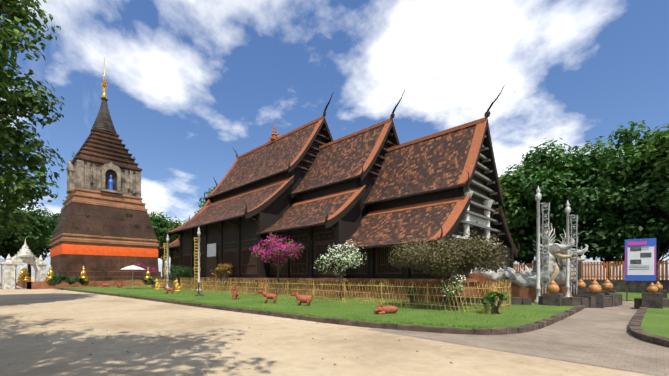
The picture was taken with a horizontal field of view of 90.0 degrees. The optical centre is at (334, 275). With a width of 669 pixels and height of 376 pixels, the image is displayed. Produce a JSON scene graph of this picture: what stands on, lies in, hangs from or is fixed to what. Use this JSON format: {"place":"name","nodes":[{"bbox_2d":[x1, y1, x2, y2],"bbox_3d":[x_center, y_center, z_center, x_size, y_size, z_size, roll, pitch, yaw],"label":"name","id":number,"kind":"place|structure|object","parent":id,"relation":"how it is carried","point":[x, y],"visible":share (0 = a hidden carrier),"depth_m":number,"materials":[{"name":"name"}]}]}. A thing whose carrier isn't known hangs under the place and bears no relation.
{"place":"outdoors","nodes":[
{"label":"outdoors","id":0,"kind":"place"},
{"bbox_2d":[0,0,65,242],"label":"tree","id":1,"kind":"object","parent":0,"point":[12,140],"depth_m":18.22,"materials":[{"name":"green plant"}]},
{"bbox_2d":[17,280,165,288],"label":"low brick wall","id":2,"kind":"structure","parent":0,"point":[34,285],"depth_m":43.83,"materials":[{"name":"red brick"}]},
{"bbox_2d":[52,202,156,239],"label":"stupa wall","id":3,"kind":"structure","parent":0,"point":[105,221],"depth_m":49.36,"materials":[{"name":"brown brick"}]},
{"bbox_2d":[49,188,158,248],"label":"brick cornice","id":4,"kind":"structure","parent":3,"relation":"attached to","point":[93,197],"depth_m":49.52,"materials":[{"name":"brown brick"}]},
{"bbox_2d":[67,160,140,196],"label":"tower wall","id":5,"kind":"structure","parent":4,"relation":"on","point":[82,170],"depth_m":49.68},
{"bbox_2d":[66,161,130,193],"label":"niche surrounds","id":6,"kind":"object","parent":5,"relation":"attached to","point":[71,177],"visible":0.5,"depth_m":49.91,"materials":[{"name":"beige stone"}]},
{"bbox_2d":[105,170,116,190],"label":"niche","id":7,"kind":"object","parent":6,"relation":"in","point":[109,173],"visible":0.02,"depth_m":50.81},
{"bbox_2d":[108,175,113,189],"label":"buddha statue","id":8,"kind":"object","parent":7,"relation":"in","point":[110,182],"visible":0.35,"depth_m":50.49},
{"bbox_2d":[66,128,141,171],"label":"chedi tiers","id":9,"kind":"object","parent":5,"relation":"on","point":[100,147],"visible":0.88,"depth_m":51.37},
{"bbox_2d":[91,97,116,133],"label":"spire","id":10,"kind":"structure","parent":9,"relation":"on","point":[103,120],"depth_m":52.78,"materials":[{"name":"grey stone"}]},
{"bbox_2d":[101,57,107,98],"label":"finial","id":11,"kind":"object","parent":10,"relation":"on","point":[104,86],"visible":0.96,"depth_m":53.47,"materials":[{"name":"gold metal"}]},
{"bbox_2d":[136,262,156,278],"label":"bougainvillea","id":12,"kind":"object","parent":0,"point":[138,264],"depth_m":49.98,"materials":[{"name":"pink plant"}]},
{"bbox_2d":[67,286,575,328],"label":"lawn","id":13,"kind":"structure","parent":0,"point":[543,311],"depth_m":15.23,"materials":[{"name":"green plant"}]},
{"bbox_2d":[68,275,85,284],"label":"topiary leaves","id":14,"kind":"object","parent":13,"relation":"on","point":[80,280],"visible":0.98,"depth_m":39.23,"materials":[{"name":"green plant"}]},
{"bbox_2d":[120,265,144,269],"bbox_3d":[-22.849,0.198,37.912,2.600,2.800,2.600,0,0,44],"label":"parasol","id":15,"kind":"object","parent":13,"relation":"on","point":[132,267],"visible":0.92,"depth_m":37.21,"materials":[{"name":"white fabric"}]},
{"bbox_2d":[142,277,158,284],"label":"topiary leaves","id":16,"kind":"object","parent":13,"relation":"on","point":[149,281],"visible":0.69,"depth_m":39.24,"materials":[{"name":"green plant"}]},
{"bbox_2d":[154,279,181,291],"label":"golden statues","id":17,"kind":"object","parent":13,"relation":"on","point":[178,288],"visible":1,"depth_m":31.90,"materials":[{"name":"gold metal"}]},
{"bbox_2d":[164,264,193,280],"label":"bush leaves","id":18,"kind":"object","parent":13,"relation":"on","point":[180,271],"visible":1,"depth_m":35.79,"materials":[{"name":"green plant"}]},
{"bbox_2d":[166,228,200,291],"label":"poles","id":19,"kind":"object","parent":13,"relation":"on","point":[198,234],"visible":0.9,"depth_m":30.44,"materials":[{"name":"white metal"}]},
{"bbox_2d":[163,237,200,285],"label":"hanging banners","id":20,"kind":"object","parent":19,"relation":"hanging from","point":[164,258],"visible":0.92,"depth_m":30.92,"materials":[{"name":"yellow fabric"}]},
{"bbox_2d":[195,282,203,295],"bbox_3d":[-10.084,0.968,24.982,0.600,1.060,0.571,0,0,44],"label":"pole base","id":21,"kind":"object","parent":13,"relation":"on","point":[199,294],"visible":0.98,"depth_m":24.86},
{"bbox_2d":[211,263,232,290],"bbox_3d":[-10.547,0.091,32.151,2.134,2.842,2.117,0,0,44],"label":"red bush","id":22,"kind":"object","parent":13,"relation":"on","point":[225,268],"depth_m":31.95,"materials":[{"name":"plant"}]},
{"bbox_2d":[99,281,397,313],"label":"animal statues","id":23,"kind":"object","parent":13,"relation":"on","point":[379,309],"visible":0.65,"depth_m":16.74,"materials":[{"name":"orange ceramic"}]},
{"bbox_2d":[249,232,305,294],"bbox_3d":[-4.169,-0.804,25.676,4.156,5.005,4.380,0,0,44],"label":"bougainvillea","id":24,"kind":"object","parent":13,"relation":"on","point":[277,248],"depth_m":25.11,"materials":[{"name":"pink plant"}]},
{"bbox_2d":[113,277,511,313],"bbox_3d":[-11.453,0.926,31.661,50.997,1.544,4.026,0,0,42],"label":"bamboo fence","id":25,"kind":"object","parent":13,"relation":"on","point":[505,302],"visible":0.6,"depth_m":17.44,"materials":[{"name":"yellow wood"}]},
{"bbox_2d":[314,239,365,299],"bbox_3d":[0.516,-0.252,20.966,3.515,3.901,3.358,0,0,44],"label":"flowering tree","id":26,"kind":"object","parent":13,"relation":"on","point":[348,258],"depth_m":20.71,"materials":[{"name":"white plant"}]},
{"bbox_2d":[405,285,425,305],"bbox_3d":[3.891,0.996,16.634,1.226,1.065,1.355,0,0,44],"label":"green plant","id":27,"kind":"object","parent":13,"relation":"on","point":[410,291],"depth_m":16.64,"materials":[{"name":"green plant"}]},
{"bbox_2d":[439,274,465,310],"bbox_3d":[5.106,0.721,14.474,1.130,1.597,1.537,0,0,44],"label":"flowering shrub","id":28,"kind":"object","parent":13,"relation":"on","point":[450,290],"depth_m":14.35,"materials":[{"name":"white plant"}]},
{"bbox_2d":[481,291,508,313],"bbox_3d":[6.232,1.053,12.935,0.950,0.932,1.016,0,0,44],"label":"green plant","id":29,"kind":"object","parent":13,"relation":"on","point":[491,297],"depth_m":12.95,"materials":[{"name":"green plant"}]},
{"bbox_2d":[534,186,572,302],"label":"poles","id":30,"kind":"object","parent":13,"relation":"on","point":[567,212],"visible":0.92,"depth_m":18.12,"materials":[{"name":"white metal"}]},
{"bbox_2d":[541,202,577,295],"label":"hanging banners","id":31,"kind":"object","parent":30,"relation":"attached to","point":[545,255],"visible":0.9,"depth_m":18.38,"materials":[{"name":"white fabric"}]},
{"bbox_2d":[0,276,668,375],"bbox_3d":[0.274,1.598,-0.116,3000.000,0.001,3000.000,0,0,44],"label":"ground","id":32,"kind":"structure","parent":0,"point":[280,341],"depth_m":7.46,"materials":[{"name":"beige concrete"}]},
{"bbox_2d":[0,226,12,239],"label":"tree","id":33,"kind":"object","parent":32,"relation":"on","point":[4,238],"visible":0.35,"depth_m":51.08,"materials":[{"name":"green plant"}]},
{"bbox_2d":[0,258,23,288],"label":"trim","id":34,"kind":"structure","parent":32,"relation":"on","point":[2,260],"depth_m":40.73,"materials":[{"name":"grey"}]},
{"bbox_2d":[1,239,46,289],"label":"white gate","id":35,"kind":"structure","parent":32,"relation":"on","point":[22,256],"depth_m":40.35,"materials":[{"name":"white paint"}]},
{"bbox_2d":[0,209,54,258],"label":"tree","id":36,"kind":"object","parent":32,"relation":"on","point":[33,236],"depth_m":56.86,"materials":[{"name":"green plant"}]},
{"bbox_2d":[18,205,53,278],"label":"tree","id":37,"kind":"object","parent":32,"relation":"on","point":[41,212],"depth_m":73.75,"materials":[{"name":"green plant"}]},
{"bbox_2d":[39,211,60,245],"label":"tree","id":38,"kind":"object","parent":32,"relation":"on","point":[53,221],"depth_m":65.73,"materials":[{"name":"green plant"}]},
{"bbox_2d":[48,273,69,284],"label":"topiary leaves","id":39,"kind":"object","parent":32,"relation":"on","point":[56,278],"visible":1,"depth_m":37.55,"materials":[{"name":"green plant"}]},
{"bbox_2d":[17,266,151,281],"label":"golden statues","id":40,"kind":"object","parent":32,"relation":"on","point":[23,276],"visible":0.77,"depth_m":43.75,"materials":[{"name":"gold metal"}]},
{"bbox_2d":[48,151,148,270],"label":"weeds","id":41,"kind":"object","parent":32,"relation":"on","point":[53,232],"visible":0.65,"depth_m":50.64,"materials":[{"name":"green plant"}]},
{"bbox_2d":[50,254,162,280],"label":"stupa base","id":42,"kind":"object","parent":32,"relation":"on","point":[93,265],"depth_m":48.52,"materials":[{"name":"brown brick"}]},
{"bbox_2d":[50,244,157,256],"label":"orange cloth band","id":43,"kind":"object","parent":42,"relation":"attached to","point":[94,250],"visible":0.86,"depth_m":48.75,"materials":[{"name":"orange fabric"}]},
{"bbox_2d":[148,211,186,279],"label":"tree","id":44,"kind":"object","parent":32,"relation":"on","point":[160,223],"depth_m":78.16,"materials":[{"name":"green plant"}]},
{"bbox_2d":[194,187,215,214],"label":"tree","id":45,"kind":"object","parent":32,"relation":"on","point":[203,199],"depth_m":62.60,"materials":[{"name":"green plant"}]},
{"bbox_2d":[29,318,472,364],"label":"pebbles","id":46,"kind":"object","parent":32,"relation":"on","point":[260,334],"visible":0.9,"depth_m":7.73,"materials":[{"name":"stone"}]},
{"bbox_2d":[2,304,566,374],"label":"leaf litter","id":47,"kind":"object","parent":32,"relation":"on","point":[165,345],"visible":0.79,"depth_m":7.28,"materials":[{"name":"brown plant"}]},
{"bbox_2d":[166,277,478,302],"bbox_3d":[-3.659,0.888,37.231,41.000,1.420,16.800,0,0,44],"label":"bamboo fence","id":48,"kind":"object","parent":32,"relation":"on","point":[405,282],"visible":0.46,"depth_m":23.63,"materials":[{"name":"yellow wood"}]},
{"bbox_2d":[159,83,519,278],"bbox_3d":[-3.659,-9.192,37.231,42.549,18.740,18.720,0,0,44],"label":"viharn wood","id":49,"kind":"object","parent":32,"relation":"on","point":[344,225],"visible":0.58,"depth_m":27.83,"materials":[{"name":"brown wood"}]},
{"bbox_2d":[206,256,217,277],"bbox_3d":[-12.948,-0.902,35.297,2.300,2.200,0.120,0,0,44],"label":"side door","id":50,"kind":"structure","parent":49,"relation":"attached to","point":[211,263],"depth_m":35.22,"materials":[{"name":"brown wood"}]},
{"bbox_2d":[207,243,215,256],"bbox_3d":[-12.968,-2.702,35.275,2.000,1.350,0.030,0,0,44],"label":"sign board","id":51,"kind":"object","parent":50,"relation":"attached to","point":[211,250],"visible":1,"depth_m":35.25,"materials":[{"name":"white"}]},
{"bbox_2d":[269,125,279,141],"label":"ridge ornament","id":52,"kind":"object","parent":49,"relation":"on","point":[274,135],"visible":0.9,"depth_m":40.60,"materials":[{"name":"orange ceramic"}]},
{"bbox_2d":[172,231,440,274],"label":"viharn windows","id":53,"kind":"structure","parent":49,"relation":"attached to","point":[253,265],"depth_m":27.44,"materials":[{"name":"brown wood"}]},
{"bbox_2d":[161,122,509,250],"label":"roof","id":54,"kind":"structure","parent":49,"relation":"on","point":[437,163],"depth_m":27.12,"materials":[{"name":"brown tile"}]},
{"bbox_2d":[161,116,517,251],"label":"roof trim","id":55,"kind":"structure","parent":54,"relation":"attached to","point":[461,201],"depth_m":26.35,"materials":[{"name":"orange wood"}]},
{"bbox_2d":[295,127,395,175],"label":"gable slats","id":56,"kind":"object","parent":49,"relation":"on","point":[374,164],"depth_m":33.14,"materials":[{"name":"wood"}]},
{"bbox_2d":[453,191,500,245],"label":"porch columns","id":57,"kind":"structure","parent":49,"relation":"on","point":[475,219],"depth_m":23.90,"materials":[{"name":"white paint"}]},
{"bbox_2d":[460,135,504,234],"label":"gable slats","id":58,"kind":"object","parent":49,"relation":"attached to","point":[485,178],"depth_m":24.09,"materials":[{"name":"wood"}]},
{"bbox_2d":[54,287,668,347],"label":"kerbs","id":59,"kind":"structure","parent":32,"relation":"on","point":[636,330],"depth_m":10.46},
{"bbox_2d":[387,230,511,306],"bbox_3d":[5.351,-0.182,16.077,5.580,3.760,6.175,0,0,44],"label":"tree","id":60,"kind":"object","parent":32,"relation":"on","point":[474,255],"depth_m":14.60,"materials":[{"name":"plant"}]},
{"bbox_2d":[469,273,572,301],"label":"brick wall","id":61,"kind":"structure","parent":32,"relation":"on","point":[518,291],"depth_m":20.10,"materials":[{"name":"brown brick"}]},
{"bbox_2d":[470,220,587,287],"bbox_3d":[12.330,-1.189,21.764,6.131,3.938,5.898,0,0,44],"label":"naga statue","id":62,"kind":"object","parent":61,"relation":"on","point":[526,278],"visible":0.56,"depth_m":19.55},
{"bbox_2d":[540,253,585,287],"bbox_3d":[13.843,-0.321,20.291,1.713,2.124,5.300,0,0,44],"label":"naga belly","id":63,"kind":"object","parent":62,"relation":"attached to","point":[557,270],"visible":0.48,"depth_m":18.39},
{"bbox_2d":[498,144,584,226],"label":"tree","id":64,"kind":"object","parent":32,"relation":"on","point":[528,160],"visible":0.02,"depth_m":47.58,"materials":[{"name":"green plant"}]},
{"bbox_2d":[533,260,668,292],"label":"fence base","id":65,"kind":"object","parent":32,"relation":"on","point":[633,286],"visible":0.08,"depth_m":31.43,"materials":[{"name":"grey concrete"}]},
{"bbox_2d":[514,260,668,279],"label":"orange fence","id":66,"kind":"object","parent":65,"relation":"on","point":[590,270],"visible":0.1,"depth_m":32.48,"materials":[{"name":"orange wood"}]},
{"bbox_2d":[627,122,668,199],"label":"tree","id":67,"kind":"object","parent":32,"relation":"on","point":[660,171],"depth_m":30.94,"materials":[{"name":"green plant"}]},
{"bbox_2d":[658,231,668,255],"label":"tree","id":68,"kind":"object","parent":32,"relation":"on","point":[667,241],"visible":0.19,"depth_m":31.71,"materials":[{"name":"green plant"}]},
{"bbox_2d":[0,0,668,275],"label":"sky","id":69,"kind":"structure","parent":0,"point":[190,83],"materials":[{"name":"blue"}]},
{"bbox_2d":[367,301,668,375],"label":"paving","id":70,"kind":"structure","parent":0,"point":[602,337],"depth_m":8.11,"materials":[{"name":"grey concrete"}]},
{"bbox_2d":[458,289,668,308],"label":"stone wall","id":71,"kind":"structure","parent":70,"relation":"on","point":[658,299],"depth_m":16.68,"materials":[{"name":"grey stone"}]},
{"bbox_2d":[488,278,662,293],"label":"clay pots","id":72,"kind":"object","parent":71,"relation":"on","point":[594,287],"visible":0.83,"depth_m":16.88,"materials":[{"name":"orange ceramic"}]},
{"bbox_2d":[626,281,654,300],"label":"sign legs","id":73,"kind":"object","parent":70,"relation":"on","point":[627,289],"depth_m":20.79,"materials":[{"name":"metal"}]},
{"bbox_2d":[493,171,544,236],"bbox_3d":[21.432,-6.542,45.843,16.482,16.681,14.255,0,0,44],"label":"tree","id":74,"kind":"object","parent":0,"point":[510,200],"depth_m":39.17,"materials":[{"name":"green plant"}]},
{"bbox_2d":[588,291,641,299],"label":"lawn","id":75,"kind":"structure","parent":0,"point":[631,296],"depth_m":26.30,"materials":[{"name":"green plant"}]},
{"bbox_2d":[509,229,525,262],"bbox_3d":[20.709,-2.352,41.855,6.877,8.301,8.535,0,0,44],"label":"tree","id":76,"kind":"object","parent":75,"relation":"on","point":[513,236],"visible":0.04,"depth_m":39.04,"materials":[{"name":"green plant"}]},
{"bbox_2d":[511,216,558,267],"bbox_3d":[23.372,-2.823,40.704,8.133,9.243,8.733,0,0,44],"label":"tree","id":77,"kind":"object","parent":75,"relation":"on","point":[526,253],"depth_m":38.47,"materials":[{"name":"green plant"}]},
{"bbox_2d":[493,136,630,236],"bbox_3d":[25.496,-6.870,39.880,16.484,17.336,15.711,0,0,44],"label":"tree","id":78,"kind":"object","parent":75,"relation":"on","point":[536,172],"depth_m":35.68,"materials":[{"name":"green plant"}]},
{"bbox_2d":[530,211,603,266],"bbox_3d":[25.570,-2.794,37.095,8.228,9.185,8.282,0,0,44],"label":"tree","id":79,"kind":"object","parent":75,"relation":"on","point":[559,230],"depth_m":35.43,"materials":[{"name":"green plant"}]},
{"bbox_2d":[574,210,646,279],"bbox_3d":[29.020,-2.612,34.992,7.271,8.820,7.910,0,0,44],"label":"tree","id":80,"kind":"object","parent":75,"relation":"on","point":[607,227],"depth_m":33.68,"materials":[{"name":"green plant"}]},
{"bbox_2d":[553,120,668,225],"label":"tree","id":81,"kind":"object","parent":75,"relation":"on","point":[632,197],"depth_m":32.79,"materials":[{"name":"green plant"}]},
{"bbox_2d":[600,194,668,279],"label":"tree","id":82,"kind":"object","parent":75,"relation":"on","point":[652,228],"depth_m":31.63,"materials":[{"name":"green plant"}]},
{"bbox_2d":[625,238,655,280],"bbox_3d":[18.616,-0.977,20.374,1.422,2.550,0.135,0,0,44],"label":"blue sign","id":83,"kind":"object","parent":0,"point":[651,242],"visible":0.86,"depth_m":20.24,"materials":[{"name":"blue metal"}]},
{"bbox_2d":[627,247,653,274],"bbox_3d":[18.601,-0.897,20.326,1.200,1.700,0.059,0,0,44],"label":"white sign","id":84,"kind":"object","parent":83,"relation":"attached to","point":[645,261],"visible":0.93,"depth_m":20.30,"materials":[{"name":"paper"}]},
{"bbox_2d":[629,246,650,269],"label":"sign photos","id":85,"kind":"object","parent":84,"relation":"attached to","point":[637,248],"visible":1,"depth_m":20.38,"materials":[{"name":"grey paper"}]},
{"bbox_2d":[641,293,668,337],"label":"lawn","id":86,"kind":"structure","parent":0,"point":[655,321],"depth_m":10.90,"materials":[{"name":"green plant"}]}
]}

